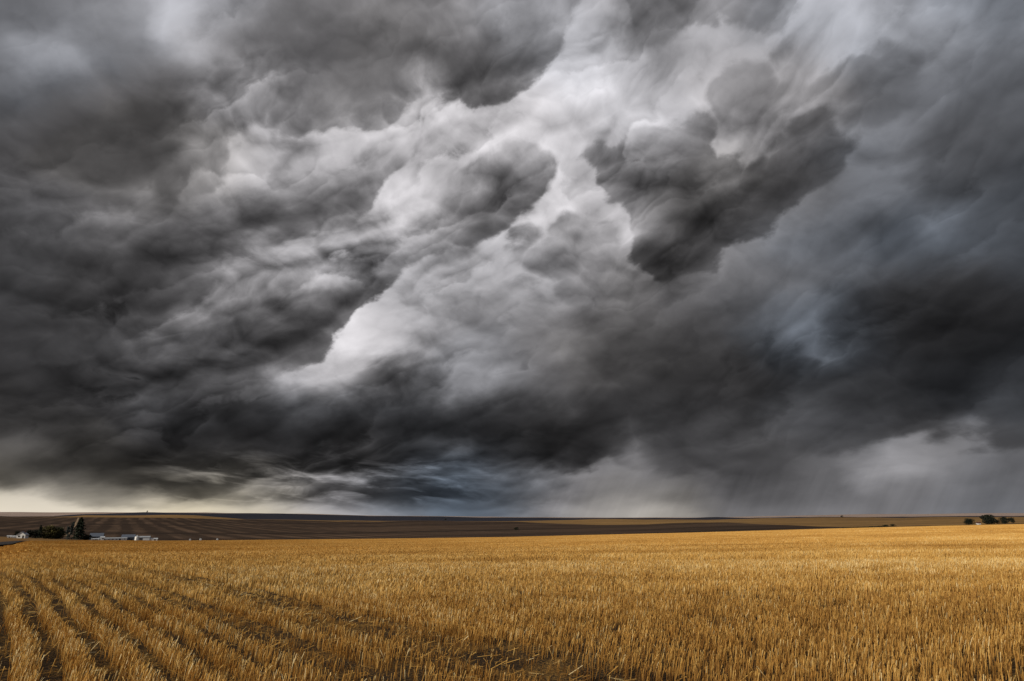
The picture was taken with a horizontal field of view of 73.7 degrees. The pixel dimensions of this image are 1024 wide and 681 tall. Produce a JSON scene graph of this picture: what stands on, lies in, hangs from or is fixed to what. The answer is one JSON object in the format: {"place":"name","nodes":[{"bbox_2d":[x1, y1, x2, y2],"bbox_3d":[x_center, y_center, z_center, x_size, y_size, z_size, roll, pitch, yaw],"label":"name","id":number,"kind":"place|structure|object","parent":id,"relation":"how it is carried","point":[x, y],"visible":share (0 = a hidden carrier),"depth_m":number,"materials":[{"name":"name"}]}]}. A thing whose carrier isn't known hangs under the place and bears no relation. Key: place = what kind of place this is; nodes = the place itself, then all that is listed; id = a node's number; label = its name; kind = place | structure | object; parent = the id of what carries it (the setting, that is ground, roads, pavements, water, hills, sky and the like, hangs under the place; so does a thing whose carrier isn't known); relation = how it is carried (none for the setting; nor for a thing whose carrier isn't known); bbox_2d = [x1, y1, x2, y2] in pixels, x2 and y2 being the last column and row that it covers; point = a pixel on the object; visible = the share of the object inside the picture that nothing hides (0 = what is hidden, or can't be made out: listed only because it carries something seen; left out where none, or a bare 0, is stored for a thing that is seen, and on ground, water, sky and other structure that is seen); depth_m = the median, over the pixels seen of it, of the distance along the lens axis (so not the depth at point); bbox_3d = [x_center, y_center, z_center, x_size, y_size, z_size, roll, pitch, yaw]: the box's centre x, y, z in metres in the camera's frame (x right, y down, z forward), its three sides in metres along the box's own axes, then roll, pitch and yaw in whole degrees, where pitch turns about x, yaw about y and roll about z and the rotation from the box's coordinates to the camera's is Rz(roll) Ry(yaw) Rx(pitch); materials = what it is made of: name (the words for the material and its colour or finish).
{"place":"outdoors","nodes":[
{"label":"outdoors","id":0,"kind":"place"},
{"bbox_2d":[0,540,24,544],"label":"path","id":1,"kind":"structure","parent":0,"point":[7,542],"depth_m":157.52,"materials":[{"name":"grey asphalt"}]},
{"bbox_2d":[0,512,1023,680],"bbox_3d":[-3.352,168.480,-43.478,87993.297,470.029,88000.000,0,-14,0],"label":"ground","id":2,"kind":"structure","parent":0,"point":[170,526],"depth_m":15.52,"materials":[{"name":"soil"}]},
{"bbox_2d":[16,531,28,537],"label":"farmhouse","id":3,"kind":"object","parent":2,"relation":"on","point":[25,534],"visible":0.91,"depth_m":409.40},
{"bbox_2d":[27,530,33,537],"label":"broadleaf tree","id":4,"kind":"object","parent":2,"relation":"on","point":[29,532],"visible":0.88,"depth_m":433.62,"materials":[{"name":"green plant"}]},
{"bbox_2d":[31,529,40,537],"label":"broadleaf tree","id":5,"kind":"object","parent":2,"relation":"on","point":[35,534],"visible":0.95,"depth_m":437.17,"materials":[{"name":"green plant"}]},
{"bbox_2d":[36,525,42,537],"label":"spruce tree","id":6,"kind":"object","parent":2,"relation":"on","point":[39,532],"visible":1,"depth_m":436.60,"materials":[{"name":"green plant"}]},
{"bbox_2d":[41,525,59,538],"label":"broadleaf tree","id":7,"kind":"object","parent":2,"relation":"on","point":[50,532],"visible":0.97,"depth_m":442.30,"materials":[{"name":"green plant"}]},
{"bbox_2d":[53,527,66,538],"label":"broadleaf tree","id":8,"kind":"object","parent":2,"relation":"on","point":[60,534],"visible":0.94,"depth_m":447.40,"materials":[{"name":"green plant"}]},
{"bbox_2d":[70,522,74,534],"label":"poplar tree","id":9,"kind":"object","parent":2,"relation":"on","point":[72,526],"visible":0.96,"depth_m":678.55,"materials":[{"name":"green plant"}]},
{"bbox_2d":[71,517,86,539],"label":"spruce tree","id":10,"kind":"object","parent":2,"relation":"on","point":[80,529],"visible":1,"depth_m":460.04,"materials":[{"name":"green plant"}]},
{"bbox_2d":[82,535,92,539],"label":"shrub","id":11,"kind":"object","parent":2,"relation":"on","point":[86,537],"visible":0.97,"depth_m":461.36,"materials":[{"name":"green plant"}]},
{"bbox_2d":[89,533,103,539],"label":"barn","id":12,"kind":"structure","parent":2,"relation":"on","point":[96,535],"depth_m":499.92,"materials":[{"name":"grey metal"}]},
{"bbox_2d":[99,537,126,539],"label":"long barn","id":13,"kind":"structure","parent":2,"relation":"on","point":[115,538],"depth_m":501.31,"materials":[{"name":"white metal"}]},
{"bbox_2d":[121,534,135,539],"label":"barn","id":14,"kind":"structure","parent":2,"relation":"on","point":[130,536],"depth_m":509.53,"materials":[{"name":"grey metal"}]},
{"bbox_2d":[139,536,150,539],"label":"shed","id":15,"kind":"structure","parent":2,"relation":"on","point":[144,537],"depth_m":510.77,"materials":[{"name":"white metal"}]},
{"bbox_2d":[0,524,1023,680],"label":"stubble","id":16,"kind":"object","parent":2,"relation":"on","point":[638,557],"visible":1,"depth_m":14.86,"materials":[{"name":"yellow plant"}]},
{"bbox_2d":[0,571,1023,680],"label":"loose straw","id":17,"kind":"object","parent":2,"relation":"on","point":[261,594],"visible":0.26,"depth_m":10.82,"materials":[{"name":"yellow plant"}]},
{"bbox_2d":[843,526,882,527],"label":"hedge","id":18,"kind":"object","parent":2,"relation":"on","point":[862,527],"visible":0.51,"depth_m":471.19,"materials":[{"name":"green plant"}]},
{"bbox_2d":[964,518,974,524],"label":"broadleaf tree","id":19,"kind":"object","parent":2,"relation":"on","point":[969,521],"visible":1,"depth_m":611.95,"materials":[{"name":"green plant"}]},
{"bbox_2d":[979,514,997,523],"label":"broadleaf tree","id":20,"kind":"object","parent":2,"relation":"on","point":[987,519],"visible":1,"depth_m":599.20,"materials":[{"name":"green plant"}]},
{"bbox_2d":[998,517,1009,523],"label":"broadleaf tree","id":21,"kind":"object","parent":2,"relation":"on","point":[1003,520],"visible":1,"depth_m":593.89,"materials":[{"name":"green plant"}]},
{"bbox_2d":[0,0,1023,517],"label":"sky","id":22,"kind":"structure","parent":0,"point":[471,258],"materials":[{"name":"grey"}]}
]}

